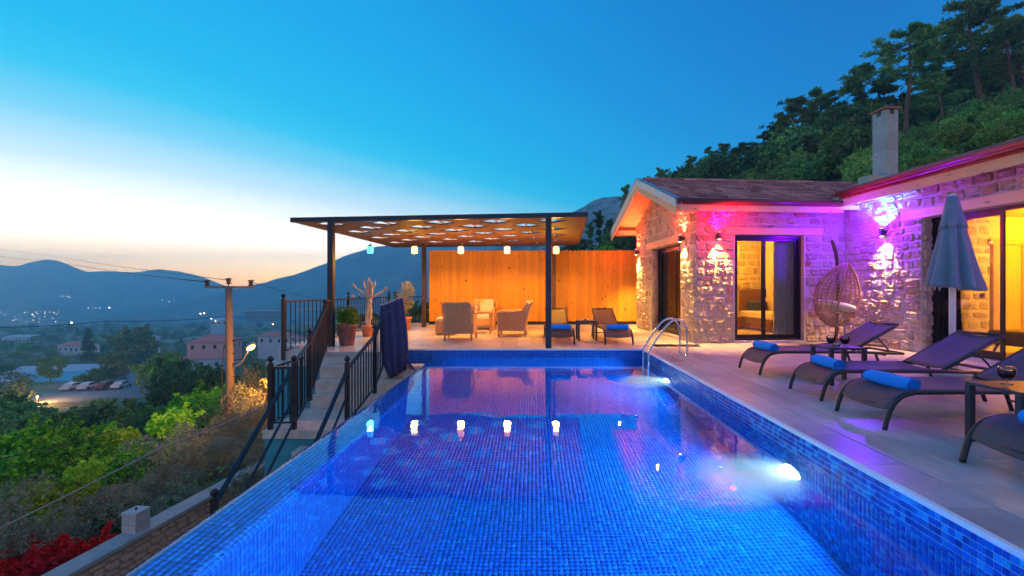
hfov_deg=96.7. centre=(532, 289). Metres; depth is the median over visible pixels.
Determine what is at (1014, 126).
hillside shrub
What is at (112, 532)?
shrub
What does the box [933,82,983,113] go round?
pine tree
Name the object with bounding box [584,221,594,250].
cypress tree
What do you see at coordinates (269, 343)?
village house
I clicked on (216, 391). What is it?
leafy shrub
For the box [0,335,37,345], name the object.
shed
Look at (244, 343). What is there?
broadleaf tree
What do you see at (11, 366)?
broadleaf tree
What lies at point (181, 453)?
shrub
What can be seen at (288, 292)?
overhead cable
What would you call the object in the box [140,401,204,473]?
leafy shrub
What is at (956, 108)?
hillside shrub
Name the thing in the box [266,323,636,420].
terrace wall
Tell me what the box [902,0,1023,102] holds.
pine tree
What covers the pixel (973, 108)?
hillside shrub
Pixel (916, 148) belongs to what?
hillside shrub
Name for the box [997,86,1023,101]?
hillside shrub
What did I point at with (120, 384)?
parked car
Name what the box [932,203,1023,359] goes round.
sliding door
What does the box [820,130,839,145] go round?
pine tree
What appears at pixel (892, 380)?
rolled towel
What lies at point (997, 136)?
hillside shrub
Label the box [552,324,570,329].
rolled towel
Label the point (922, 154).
hillside shrub
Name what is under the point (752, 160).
broadleaf tree
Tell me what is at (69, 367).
shed
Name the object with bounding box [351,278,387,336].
driftwood tree
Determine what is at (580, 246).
broadleaf tree
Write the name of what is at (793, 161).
hillside shrub
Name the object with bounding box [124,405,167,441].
broadleaf tree
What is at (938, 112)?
broadleaf tree
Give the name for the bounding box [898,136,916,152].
hillside shrub
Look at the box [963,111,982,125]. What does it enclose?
hillside shrub
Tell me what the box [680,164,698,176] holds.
broadleaf tree
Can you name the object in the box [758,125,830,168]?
broadleaf tree
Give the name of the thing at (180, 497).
olive shrub
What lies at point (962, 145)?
hillside shrub
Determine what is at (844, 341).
wine glass
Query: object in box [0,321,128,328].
valley floor
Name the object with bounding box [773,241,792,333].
curtain
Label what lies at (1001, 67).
pine tree
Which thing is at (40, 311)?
hill
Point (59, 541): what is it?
bougainvillea
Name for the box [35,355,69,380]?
broadleaf tree
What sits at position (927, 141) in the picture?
hillside shrub
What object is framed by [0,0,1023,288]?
sky
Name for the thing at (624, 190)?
pine tree
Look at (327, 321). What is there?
deck railing
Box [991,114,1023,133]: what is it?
hillside shrub
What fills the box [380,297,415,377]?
gathered canvas
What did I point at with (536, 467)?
pool water
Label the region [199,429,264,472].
olive tree
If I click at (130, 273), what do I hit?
overhead cable
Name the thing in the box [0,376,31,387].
village house
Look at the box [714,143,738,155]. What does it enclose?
pine tree
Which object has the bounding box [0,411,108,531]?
leafy shrub
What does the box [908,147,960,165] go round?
hillside shrub
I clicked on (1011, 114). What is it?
hillside shrub
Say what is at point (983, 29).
pine tree
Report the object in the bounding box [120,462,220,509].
shrub
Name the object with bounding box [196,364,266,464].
olive tree
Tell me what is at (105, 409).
broadleaf tree
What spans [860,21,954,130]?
pine tree
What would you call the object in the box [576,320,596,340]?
side table
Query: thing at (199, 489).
olive shrub
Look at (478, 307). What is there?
flower vase
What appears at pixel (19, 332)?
broadleaf tree
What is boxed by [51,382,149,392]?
car park
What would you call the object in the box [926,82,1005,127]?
broadleaf tree
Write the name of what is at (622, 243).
broadleaf tree
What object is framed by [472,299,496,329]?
rattan armchair
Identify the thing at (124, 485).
bush
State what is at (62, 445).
overhead cable
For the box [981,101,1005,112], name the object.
hillside shrub
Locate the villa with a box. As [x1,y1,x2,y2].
[611,106,1023,363]
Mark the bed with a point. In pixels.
(749, 304)
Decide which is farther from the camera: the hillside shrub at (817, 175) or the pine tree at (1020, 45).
the pine tree at (1020, 45)
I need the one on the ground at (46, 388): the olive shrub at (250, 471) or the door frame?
the olive shrub at (250, 471)
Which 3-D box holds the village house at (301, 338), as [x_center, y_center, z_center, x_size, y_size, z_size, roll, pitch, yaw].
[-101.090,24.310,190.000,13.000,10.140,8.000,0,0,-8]
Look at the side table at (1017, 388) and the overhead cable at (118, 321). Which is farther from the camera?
the overhead cable at (118, 321)
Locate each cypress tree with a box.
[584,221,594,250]
[592,210,604,248]
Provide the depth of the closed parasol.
5.93 m
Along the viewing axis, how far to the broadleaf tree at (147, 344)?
148.85 m
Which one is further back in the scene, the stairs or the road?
the road
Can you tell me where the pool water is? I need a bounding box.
[124,358,990,575]
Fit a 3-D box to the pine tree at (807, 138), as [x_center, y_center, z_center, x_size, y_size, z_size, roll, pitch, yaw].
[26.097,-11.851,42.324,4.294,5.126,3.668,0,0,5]
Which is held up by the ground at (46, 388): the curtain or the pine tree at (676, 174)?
the pine tree at (676, 174)
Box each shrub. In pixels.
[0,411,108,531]
[0,425,120,514]
[0,468,77,560]
[0,503,92,558]
[2,497,120,559]
[8,479,97,542]
[43,421,133,481]
[50,477,169,542]
[61,454,114,509]
[66,440,157,511]
[87,426,149,458]
[90,498,156,539]
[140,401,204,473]
[142,480,197,515]
[154,388,257,466]
[170,392,207,432]
[172,479,215,498]
[193,374,260,425]
[198,384,244,419]
[207,459,264,507]
[229,440,264,496]
[335,306,360,345]
[394,281,414,329]
[728,172,764,179]
[735,166,771,178]
[739,165,776,178]
[746,170,763,179]
[763,164,810,180]
[773,150,814,172]
[779,144,830,180]
[779,154,829,180]
[785,152,827,180]
[813,113,872,179]
[813,127,868,178]
[826,167,843,180]
[836,145,872,177]
[841,154,907,181]
[898,129,952,156]
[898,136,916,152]
[898,152,921,165]
[898,158,916,172]
[900,138,945,160]
[900,144,924,156]
[902,124,921,139]
[903,127,928,143]
[907,146,942,157]
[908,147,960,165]
[920,122,942,138]
[920,127,952,149]
[924,114,967,129]
[926,121,985,153]
[927,122,966,137]
[929,111,960,127]
[934,141,967,154]
[946,106,985,116]
[952,97,983,125]
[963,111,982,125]
[967,122,994,149]
[970,95,997,110]
[970,123,1023,148]
[973,96,1023,129]
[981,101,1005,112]
[982,109,1023,127]
[988,95,1023,110]
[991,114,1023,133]
[993,90,1011,102]
[995,87,1022,104]
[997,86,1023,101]
[998,98,1023,119]
[999,92,1023,106]
[1004,85,1023,94]
[1005,119,1023,133]
[1014,101,1023,113]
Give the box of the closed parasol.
[924,193,987,376]
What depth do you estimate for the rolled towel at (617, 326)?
9.64 m
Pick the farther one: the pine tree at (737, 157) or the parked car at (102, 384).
the parked car at (102, 384)
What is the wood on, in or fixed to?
on the ground at (46, 388)
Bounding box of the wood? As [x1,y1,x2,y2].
[0,320,420,402]
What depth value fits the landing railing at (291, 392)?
6.53 m
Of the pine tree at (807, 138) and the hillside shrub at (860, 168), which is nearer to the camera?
the hillside shrub at (860, 168)
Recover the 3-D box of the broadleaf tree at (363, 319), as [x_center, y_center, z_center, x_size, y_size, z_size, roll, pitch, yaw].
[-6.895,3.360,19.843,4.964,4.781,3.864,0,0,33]
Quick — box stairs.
[262,364,423,474]
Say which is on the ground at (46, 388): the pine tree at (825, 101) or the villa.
the pine tree at (825, 101)
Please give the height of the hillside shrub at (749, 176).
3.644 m
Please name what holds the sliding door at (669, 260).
in the villa
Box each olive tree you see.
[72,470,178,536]
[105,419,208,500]
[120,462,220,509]
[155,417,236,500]
[162,454,234,494]
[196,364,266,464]
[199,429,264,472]
[207,403,266,454]
[226,378,266,453]
[229,424,266,466]
[355,313,421,328]
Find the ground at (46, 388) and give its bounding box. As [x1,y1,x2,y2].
[0,130,973,549]
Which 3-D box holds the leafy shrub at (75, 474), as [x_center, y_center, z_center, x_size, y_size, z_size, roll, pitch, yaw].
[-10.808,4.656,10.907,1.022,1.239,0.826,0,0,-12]
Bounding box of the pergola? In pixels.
[290,212,587,347]
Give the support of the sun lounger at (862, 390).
on the deck
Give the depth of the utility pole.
17.89 m
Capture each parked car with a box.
[59,382,80,390]
[76,381,96,389]
[93,381,113,389]
[110,380,132,388]
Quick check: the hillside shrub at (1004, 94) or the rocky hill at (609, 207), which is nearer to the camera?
the hillside shrub at (1004, 94)
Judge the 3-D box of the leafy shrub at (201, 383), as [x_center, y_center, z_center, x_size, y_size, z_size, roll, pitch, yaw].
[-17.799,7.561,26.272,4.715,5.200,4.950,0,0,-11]
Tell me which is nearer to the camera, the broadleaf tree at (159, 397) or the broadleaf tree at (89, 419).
the broadleaf tree at (89, 419)
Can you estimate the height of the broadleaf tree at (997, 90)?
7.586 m
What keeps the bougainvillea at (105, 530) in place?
on the ground at (46, 388)
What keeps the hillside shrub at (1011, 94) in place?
on the ground at (46, 388)
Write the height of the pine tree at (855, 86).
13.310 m
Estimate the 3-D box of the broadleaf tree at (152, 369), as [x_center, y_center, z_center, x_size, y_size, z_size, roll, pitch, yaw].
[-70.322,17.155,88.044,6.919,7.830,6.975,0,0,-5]
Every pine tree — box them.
[614,184,629,219]
[667,171,679,177]
[682,154,698,172]
[694,146,714,167]
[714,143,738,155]
[720,153,751,170]
[726,142,755,156]
[744,130,773,158]
[754,144,790,163]
[758,113,815,135]
[769,94,823,132]
[792,134,819,158]
[804,86,850,125]
[810,104,861,132]
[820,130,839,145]
[836,62,905,122]
[840,73,919,134]
[859,111,902,133]
[859,114,871,127]
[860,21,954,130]
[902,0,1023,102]
[902,24,1012,95]
[903,62,956,120]
[903,94,939,131]
[914,71,980,126]
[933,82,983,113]
[952,13,1023,89]
[980,55,1011,81]
[984,32,1023,86]
[985,67,1023,95]
[1000,54,1020,82]
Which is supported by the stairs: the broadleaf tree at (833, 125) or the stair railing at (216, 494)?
the stair railing at (216, 494)
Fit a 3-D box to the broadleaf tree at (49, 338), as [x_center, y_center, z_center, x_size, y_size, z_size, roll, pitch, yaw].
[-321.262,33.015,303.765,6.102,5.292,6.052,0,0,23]
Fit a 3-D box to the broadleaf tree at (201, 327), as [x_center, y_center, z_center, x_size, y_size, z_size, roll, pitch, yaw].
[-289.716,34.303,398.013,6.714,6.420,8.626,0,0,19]
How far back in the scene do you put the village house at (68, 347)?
206.45 m
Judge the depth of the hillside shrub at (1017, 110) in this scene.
20.32 m
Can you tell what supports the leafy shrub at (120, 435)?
on the ground at (46, 388)
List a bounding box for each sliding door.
[658,244,680,334]
[735,235,800,339]
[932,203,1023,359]
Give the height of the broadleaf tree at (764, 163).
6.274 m
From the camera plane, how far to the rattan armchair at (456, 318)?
10.17 m
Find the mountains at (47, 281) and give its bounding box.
[0,259,236,309]
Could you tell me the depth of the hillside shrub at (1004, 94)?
35.33 m
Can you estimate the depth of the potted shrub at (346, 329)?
9.32 m
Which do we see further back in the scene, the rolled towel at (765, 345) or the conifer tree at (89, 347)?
the conifer tree at (89, 347)
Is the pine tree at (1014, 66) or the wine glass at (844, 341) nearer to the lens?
the wine glass at (844, 341)
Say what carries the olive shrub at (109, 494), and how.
on the ground at (46, 388)
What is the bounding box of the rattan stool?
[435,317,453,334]
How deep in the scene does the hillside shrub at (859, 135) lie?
25.78 m
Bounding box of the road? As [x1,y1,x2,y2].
[99,362,149,400]
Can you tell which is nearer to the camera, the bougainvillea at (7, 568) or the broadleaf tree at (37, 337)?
the bougainvillea at (7, 568)
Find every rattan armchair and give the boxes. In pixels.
[442,302,477,340]
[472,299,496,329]
[497,300,533,336]
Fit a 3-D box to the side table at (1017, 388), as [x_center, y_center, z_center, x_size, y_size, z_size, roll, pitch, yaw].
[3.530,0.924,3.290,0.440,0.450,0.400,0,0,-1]
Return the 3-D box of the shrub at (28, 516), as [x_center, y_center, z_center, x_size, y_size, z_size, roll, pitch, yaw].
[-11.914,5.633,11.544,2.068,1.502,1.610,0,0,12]
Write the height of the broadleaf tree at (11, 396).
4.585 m
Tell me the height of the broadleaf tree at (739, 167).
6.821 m
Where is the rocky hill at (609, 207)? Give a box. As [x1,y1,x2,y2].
[448,196,623,291]
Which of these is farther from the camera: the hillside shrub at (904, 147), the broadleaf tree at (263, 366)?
the broadleaf tree at (263, 366)
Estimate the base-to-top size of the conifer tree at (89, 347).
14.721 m
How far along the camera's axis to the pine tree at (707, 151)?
53.84 m
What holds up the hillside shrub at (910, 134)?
on the ground at (46, 388)
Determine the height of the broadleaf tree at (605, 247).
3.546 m
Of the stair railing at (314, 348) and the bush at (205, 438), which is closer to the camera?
the stair railing at (314, 348)
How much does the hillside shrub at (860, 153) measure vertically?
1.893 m
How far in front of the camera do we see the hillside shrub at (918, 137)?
24.48 m
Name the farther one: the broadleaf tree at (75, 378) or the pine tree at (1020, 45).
the broadleaf tree at (75, 378)
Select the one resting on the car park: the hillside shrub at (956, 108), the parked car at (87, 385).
the parked car at (87, 385)
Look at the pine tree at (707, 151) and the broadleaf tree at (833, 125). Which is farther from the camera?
the pine tree at (707, 151)
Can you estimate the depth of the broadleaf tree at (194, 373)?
49.70 m
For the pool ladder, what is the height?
1.649 m
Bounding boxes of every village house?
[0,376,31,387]
[56,341,99,355]
[153,335,161,351]
[179,351,235,378]
[185,334,243,366]
[210,318,233,333]
[246,310,287,321]
[258,331,297,358]
[296,336,306,342]
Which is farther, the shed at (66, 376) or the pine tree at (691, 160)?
the shed at (66, 376)
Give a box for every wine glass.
[826,335,835,345]
[840,336,849,346]
[997,365,1016,384]
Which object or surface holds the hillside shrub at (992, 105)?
on the ground at (46, 388)
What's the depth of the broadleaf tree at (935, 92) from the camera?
47.30 m
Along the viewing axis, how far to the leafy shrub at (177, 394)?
22.27 m
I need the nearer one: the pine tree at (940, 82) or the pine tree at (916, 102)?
the pine tree at (940, 82)
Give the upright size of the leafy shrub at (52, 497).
2.027 m
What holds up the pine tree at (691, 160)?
on the ground at (46, 388)
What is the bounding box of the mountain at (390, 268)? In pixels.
[80,246,510,326]
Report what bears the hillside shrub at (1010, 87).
on the ground at (46, 388)
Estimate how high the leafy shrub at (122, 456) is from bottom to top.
2.243 m
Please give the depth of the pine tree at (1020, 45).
44.94 m
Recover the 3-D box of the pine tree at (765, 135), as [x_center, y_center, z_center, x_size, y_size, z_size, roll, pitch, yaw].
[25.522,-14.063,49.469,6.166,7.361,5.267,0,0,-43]
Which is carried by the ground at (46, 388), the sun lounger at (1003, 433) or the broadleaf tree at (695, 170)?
the broadleaf tree at (695, 170)
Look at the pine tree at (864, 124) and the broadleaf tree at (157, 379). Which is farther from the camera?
the broadleaf tree at (157, 379)
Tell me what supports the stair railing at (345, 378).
on the stairs
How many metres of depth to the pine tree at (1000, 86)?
43.95 m
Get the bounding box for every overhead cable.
[0,249,224,279]
[0,256,204,281]
[0,315,291,327]
[0,411,250,527]
[0,426,125,458]
[61,303,373,320]
[253,282,379,300]
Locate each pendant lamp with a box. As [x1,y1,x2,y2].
[367,244,373,253]
[411,236,417,253]
[458,244,463,253]
[504,244,509,253]
[553,244,558,253]
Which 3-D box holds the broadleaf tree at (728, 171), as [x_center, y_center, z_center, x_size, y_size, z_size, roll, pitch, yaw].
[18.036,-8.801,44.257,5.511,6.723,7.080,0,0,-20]
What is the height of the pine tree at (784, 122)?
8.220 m
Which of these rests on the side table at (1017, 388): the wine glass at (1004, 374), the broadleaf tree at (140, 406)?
the wine glass at (1004, 374)
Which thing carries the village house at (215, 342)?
on the ground at (46, 388)
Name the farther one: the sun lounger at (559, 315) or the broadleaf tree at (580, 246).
the broadleaf tree at (580, 246)
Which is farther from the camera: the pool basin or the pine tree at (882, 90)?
the pine tree at (882, 90)
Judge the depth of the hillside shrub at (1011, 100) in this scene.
24.86 m
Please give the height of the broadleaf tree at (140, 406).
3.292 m
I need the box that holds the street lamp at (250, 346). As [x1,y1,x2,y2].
[234,342,255,367]
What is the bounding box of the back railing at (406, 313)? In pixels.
[396,292,426,322]
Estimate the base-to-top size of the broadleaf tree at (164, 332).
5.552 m
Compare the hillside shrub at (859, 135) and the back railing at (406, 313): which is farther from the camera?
the hillside shrub at (859, 135)
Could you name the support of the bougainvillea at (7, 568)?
on the ground at (46, 388)
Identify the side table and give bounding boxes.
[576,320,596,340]
[810,344,866,385]
[965,381,1023,440]
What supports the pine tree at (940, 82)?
on the ground at (46, 388)
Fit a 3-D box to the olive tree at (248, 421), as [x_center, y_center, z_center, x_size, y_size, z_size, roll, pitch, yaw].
[-9.006,4.492,14.493,2.220,1.913,2.078,0,0,-40]
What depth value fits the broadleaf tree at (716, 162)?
43.88 m
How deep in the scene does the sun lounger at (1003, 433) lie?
2.91 m
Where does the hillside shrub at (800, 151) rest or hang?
on the ground at (46, 388)
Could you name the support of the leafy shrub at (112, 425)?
on the ground at (46, 388)
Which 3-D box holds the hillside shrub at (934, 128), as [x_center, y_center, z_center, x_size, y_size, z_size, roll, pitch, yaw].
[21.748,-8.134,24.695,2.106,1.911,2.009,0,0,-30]
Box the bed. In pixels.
[738,289,772,330]
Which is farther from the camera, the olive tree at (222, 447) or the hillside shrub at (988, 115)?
the hillside shrub at (988, 115)
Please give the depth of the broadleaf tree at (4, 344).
261.40 m
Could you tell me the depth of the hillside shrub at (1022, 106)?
19.92 m
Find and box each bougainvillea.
[0,533,54,575]
[11,532,96,575]
[17,549,71,575]
[40,520,117,560]
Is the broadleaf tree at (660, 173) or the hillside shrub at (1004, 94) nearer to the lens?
the hillside shrub at (1004, 94)
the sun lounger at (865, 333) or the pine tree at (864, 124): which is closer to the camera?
the sun lounger at (865, 333)
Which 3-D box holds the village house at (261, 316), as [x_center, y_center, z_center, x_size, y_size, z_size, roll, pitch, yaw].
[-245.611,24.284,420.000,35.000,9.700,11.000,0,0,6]
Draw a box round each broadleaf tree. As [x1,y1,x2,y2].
[0,342,11,347]
[0,363,17,374]
[0,390,29,409]
[0,399,33,428]
[0,410,70,454]
[11,400,58,418]
[13,329,22,334]
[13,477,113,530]
[14,343,30,351]
[30,344,41,349]
[31,335,40,341]
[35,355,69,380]
[44,335,56,340]
[59,397,141,438]
[68,412,102,436]
[72,373,87,382]
[80,368,107,382]
[90,337,99,342]
[93,350,131,380]
[97,404,152,453]
[100,343,112,352]
[102,323,161,365]
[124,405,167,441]
[127,351,182,386]
[136,401,155,410]
[144,381,190,410]
[145,358,200,394]
[147,357,189,376]
[160,331,169,337]
[166,363,235,400]
[170,330,182,337]
[178,341,187,350]
[179,369,240,396]
[196,325,206,330]
[242,341,250,350]
[260,362,266,368]
[335,312,379,329]
[374,299,428,323]
[559,238,596,279]
[594,244,618,251]
[599,230,634,246]
[609,236,636,251]
[654,166,687,177]
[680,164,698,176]
[690,159,704,177]
[693,163,740,178]
[695,156,749,178]
[697,150,744,177]
[735,149,764,171]
[752,155,778,175]
[757,141,809,167]
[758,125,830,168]
[786,121,823,154]
[815,121,859,152]
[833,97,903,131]
[914,96,964,128]
[924,85,957,102]
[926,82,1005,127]
[949,60,1009,97]
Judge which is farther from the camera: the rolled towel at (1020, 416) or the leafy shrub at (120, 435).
the leafy shrub at (120, 435)
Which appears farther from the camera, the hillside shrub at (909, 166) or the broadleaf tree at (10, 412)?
the broadleaf tree at (10, 412)
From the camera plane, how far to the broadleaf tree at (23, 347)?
236.09 m
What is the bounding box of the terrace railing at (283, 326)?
[281,291,395,359]
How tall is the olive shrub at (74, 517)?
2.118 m
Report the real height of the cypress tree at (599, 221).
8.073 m
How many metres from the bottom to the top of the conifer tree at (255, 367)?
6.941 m
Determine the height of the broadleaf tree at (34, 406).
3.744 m
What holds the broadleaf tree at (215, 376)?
on the ground at (46, 388)
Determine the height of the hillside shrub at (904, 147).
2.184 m
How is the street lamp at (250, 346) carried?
attached to the utility pole
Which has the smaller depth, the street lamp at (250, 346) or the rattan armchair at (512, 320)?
the rattan armchair at (512, 320)
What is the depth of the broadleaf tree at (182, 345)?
237.70 m
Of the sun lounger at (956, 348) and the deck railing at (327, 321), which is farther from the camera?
the deck railing at (327, 321)
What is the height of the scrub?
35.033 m
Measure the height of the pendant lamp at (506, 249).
0.470 m
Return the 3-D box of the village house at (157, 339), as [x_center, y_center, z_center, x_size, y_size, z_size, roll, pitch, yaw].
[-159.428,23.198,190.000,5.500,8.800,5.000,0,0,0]
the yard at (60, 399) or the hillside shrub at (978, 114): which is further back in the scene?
the yard at (60, 399)
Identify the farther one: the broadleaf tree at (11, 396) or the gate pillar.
the broadleaf tree at (11, 396)
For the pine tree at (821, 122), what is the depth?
44.35 m
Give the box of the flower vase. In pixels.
[473,299,484,310]
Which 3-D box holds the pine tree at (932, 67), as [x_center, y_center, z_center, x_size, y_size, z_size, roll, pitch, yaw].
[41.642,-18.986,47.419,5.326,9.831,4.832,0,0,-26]
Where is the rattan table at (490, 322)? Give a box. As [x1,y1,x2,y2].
[471,311,492,333]
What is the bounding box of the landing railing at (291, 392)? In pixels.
[267,355,303,429]
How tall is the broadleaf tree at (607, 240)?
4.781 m
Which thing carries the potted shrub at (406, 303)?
on the deck
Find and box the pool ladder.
[642,317,689,366]
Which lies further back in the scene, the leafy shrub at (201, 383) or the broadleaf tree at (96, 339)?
the broadleaf tree at (96, 339)
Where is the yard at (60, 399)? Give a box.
[2,389,149,407]
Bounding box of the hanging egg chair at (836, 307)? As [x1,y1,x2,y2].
[799,240,883,346]
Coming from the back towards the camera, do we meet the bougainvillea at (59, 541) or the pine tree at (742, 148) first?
the pine tree at (742, 148)
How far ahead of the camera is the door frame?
9.98 m
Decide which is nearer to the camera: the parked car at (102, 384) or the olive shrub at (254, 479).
the olive shrub at (254, 479)
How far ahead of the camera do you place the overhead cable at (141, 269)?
26.00 m
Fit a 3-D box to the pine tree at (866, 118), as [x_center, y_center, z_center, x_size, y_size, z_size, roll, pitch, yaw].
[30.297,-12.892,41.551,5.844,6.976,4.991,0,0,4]
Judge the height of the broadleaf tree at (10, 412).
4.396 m
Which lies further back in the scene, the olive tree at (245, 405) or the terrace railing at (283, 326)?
the olive tree at (245, 405)
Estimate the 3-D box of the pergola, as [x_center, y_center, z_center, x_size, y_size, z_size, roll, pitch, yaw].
[-1.736,-0.192,11.803,6.020,2.684,5.620,0,0,4]
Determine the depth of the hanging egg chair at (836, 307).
9.00 m
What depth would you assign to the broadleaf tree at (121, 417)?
27.94 m
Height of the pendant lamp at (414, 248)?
0.470 m
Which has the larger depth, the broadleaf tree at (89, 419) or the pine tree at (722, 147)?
the pine tree at (722, 147)
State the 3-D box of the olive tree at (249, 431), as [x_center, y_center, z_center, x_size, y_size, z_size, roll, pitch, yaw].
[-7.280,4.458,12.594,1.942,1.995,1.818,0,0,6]
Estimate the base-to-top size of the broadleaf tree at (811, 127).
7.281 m
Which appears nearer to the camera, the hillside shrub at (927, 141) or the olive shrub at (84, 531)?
the olive shrub at (84, 531)
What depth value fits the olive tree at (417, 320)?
17.19 m
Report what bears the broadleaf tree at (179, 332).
on the ground at (46, 388)
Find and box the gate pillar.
[121,506,150,533]
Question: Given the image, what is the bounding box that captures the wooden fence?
[429,250,636,324]
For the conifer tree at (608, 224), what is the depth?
43.84 m
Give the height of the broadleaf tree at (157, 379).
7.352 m
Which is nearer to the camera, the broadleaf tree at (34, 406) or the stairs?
the stairs
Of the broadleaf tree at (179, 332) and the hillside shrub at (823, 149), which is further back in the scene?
the broadleaf tree at (179, 332)
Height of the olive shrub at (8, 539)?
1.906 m
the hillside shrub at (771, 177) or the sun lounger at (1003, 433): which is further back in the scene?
the hillside shrub at (771, 177)
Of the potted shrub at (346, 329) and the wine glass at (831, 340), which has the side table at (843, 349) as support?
the wine glass at (831, 340)
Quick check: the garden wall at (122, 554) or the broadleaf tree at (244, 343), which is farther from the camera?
the broadleaf tree at (244, 343)
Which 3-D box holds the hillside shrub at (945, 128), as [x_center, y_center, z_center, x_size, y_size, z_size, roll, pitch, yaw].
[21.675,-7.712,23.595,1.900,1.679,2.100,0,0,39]
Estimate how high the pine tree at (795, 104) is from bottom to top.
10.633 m
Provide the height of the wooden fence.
2.393 m
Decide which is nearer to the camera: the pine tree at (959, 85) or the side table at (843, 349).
the side table at (843, 349)
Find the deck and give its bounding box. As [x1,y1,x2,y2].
[278,326,1023,560]
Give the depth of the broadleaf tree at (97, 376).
103.48 m
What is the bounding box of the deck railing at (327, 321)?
[322,299,330,351]
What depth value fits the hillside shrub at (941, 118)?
32.94 m
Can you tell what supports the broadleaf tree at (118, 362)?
on the ground at (46, 388)
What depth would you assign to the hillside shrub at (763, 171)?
32.92 m
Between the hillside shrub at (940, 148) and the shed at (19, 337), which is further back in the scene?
the shed at (19, 337)
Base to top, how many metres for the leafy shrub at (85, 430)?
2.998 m
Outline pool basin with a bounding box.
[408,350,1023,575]
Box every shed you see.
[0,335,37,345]
[4,364,115,375]
[20,371,93,382]
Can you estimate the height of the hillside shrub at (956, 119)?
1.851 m
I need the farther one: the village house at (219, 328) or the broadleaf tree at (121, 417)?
the village house at (219, 328)
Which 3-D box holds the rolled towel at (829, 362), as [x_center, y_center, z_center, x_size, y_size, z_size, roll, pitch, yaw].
[3.251,0.797,5.020,0.145,0.123,0.460,0,0,4]
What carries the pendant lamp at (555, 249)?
hanging from the pergola
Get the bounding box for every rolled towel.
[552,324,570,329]
[606,324,628,329]
[753,340,778,350]
[810,354,845,369]
[863,369,920,389]
[1017,409,1023,423]
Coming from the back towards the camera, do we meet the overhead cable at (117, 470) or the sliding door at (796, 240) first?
the sliding door at (796, 240)
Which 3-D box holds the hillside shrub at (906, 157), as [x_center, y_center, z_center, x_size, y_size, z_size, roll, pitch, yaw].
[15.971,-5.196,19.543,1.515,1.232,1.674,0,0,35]
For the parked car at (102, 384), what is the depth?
97.91 m
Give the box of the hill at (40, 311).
[0,301,161,320]
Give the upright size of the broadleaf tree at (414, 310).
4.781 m
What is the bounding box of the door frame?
[988,239,1023,329]
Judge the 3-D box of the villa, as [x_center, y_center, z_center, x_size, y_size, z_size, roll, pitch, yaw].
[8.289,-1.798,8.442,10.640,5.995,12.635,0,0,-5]
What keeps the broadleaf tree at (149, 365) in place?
on the ground at (46, 388)
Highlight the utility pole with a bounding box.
[204,278,253,472]
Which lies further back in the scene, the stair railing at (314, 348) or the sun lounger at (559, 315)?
the sun lounger at (559, 315)
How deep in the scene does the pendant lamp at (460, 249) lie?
11.64 m
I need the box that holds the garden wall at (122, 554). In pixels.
[41,461,264,575]
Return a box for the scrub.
[0,338,261,543]
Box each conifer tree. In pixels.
[77,327,99,362]
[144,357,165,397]
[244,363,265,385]
[597,218,613,246]
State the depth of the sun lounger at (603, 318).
10.86 m
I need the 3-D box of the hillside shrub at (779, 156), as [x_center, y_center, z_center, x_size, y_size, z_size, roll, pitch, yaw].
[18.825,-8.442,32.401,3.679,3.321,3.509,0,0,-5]
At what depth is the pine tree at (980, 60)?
40.57 m
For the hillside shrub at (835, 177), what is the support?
on the ground at (46, 388)
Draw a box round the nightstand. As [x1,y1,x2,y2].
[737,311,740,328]
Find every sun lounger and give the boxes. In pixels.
[544,308,574,344]
[590,308,633,344]
[738,321,904,374]
[788,330,1005,401]
[834,348,1023,430]
[959,414,1023,462]
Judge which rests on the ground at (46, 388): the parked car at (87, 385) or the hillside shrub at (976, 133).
the hillside shrub at (976, 133)
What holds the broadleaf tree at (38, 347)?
on the ground at (46, 388)
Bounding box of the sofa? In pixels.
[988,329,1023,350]
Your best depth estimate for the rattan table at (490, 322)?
11.70 m
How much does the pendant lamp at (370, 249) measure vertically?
0.470 m
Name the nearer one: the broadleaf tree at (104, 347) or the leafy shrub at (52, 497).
the leafy shrub at (52, 497)
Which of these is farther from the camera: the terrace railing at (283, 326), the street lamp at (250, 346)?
the street lamp at (250, 346)
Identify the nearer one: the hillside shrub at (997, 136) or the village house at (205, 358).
the hillside shrub at (997, 136)
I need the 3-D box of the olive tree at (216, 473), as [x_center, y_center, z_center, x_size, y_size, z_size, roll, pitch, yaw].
[-9.043,5.608,12.805,2.220,1.809,2.078,0,0,-32]
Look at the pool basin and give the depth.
3.17 m
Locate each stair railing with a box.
[210,366,294,514]
[292,306,326,419]
[313,317,383,442]
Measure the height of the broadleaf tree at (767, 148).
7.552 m
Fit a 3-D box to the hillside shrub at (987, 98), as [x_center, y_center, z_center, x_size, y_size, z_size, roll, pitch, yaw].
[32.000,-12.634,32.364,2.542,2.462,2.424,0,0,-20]
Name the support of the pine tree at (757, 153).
on the ground at (46, 388)
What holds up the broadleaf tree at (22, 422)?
on the ground at (46, 388)

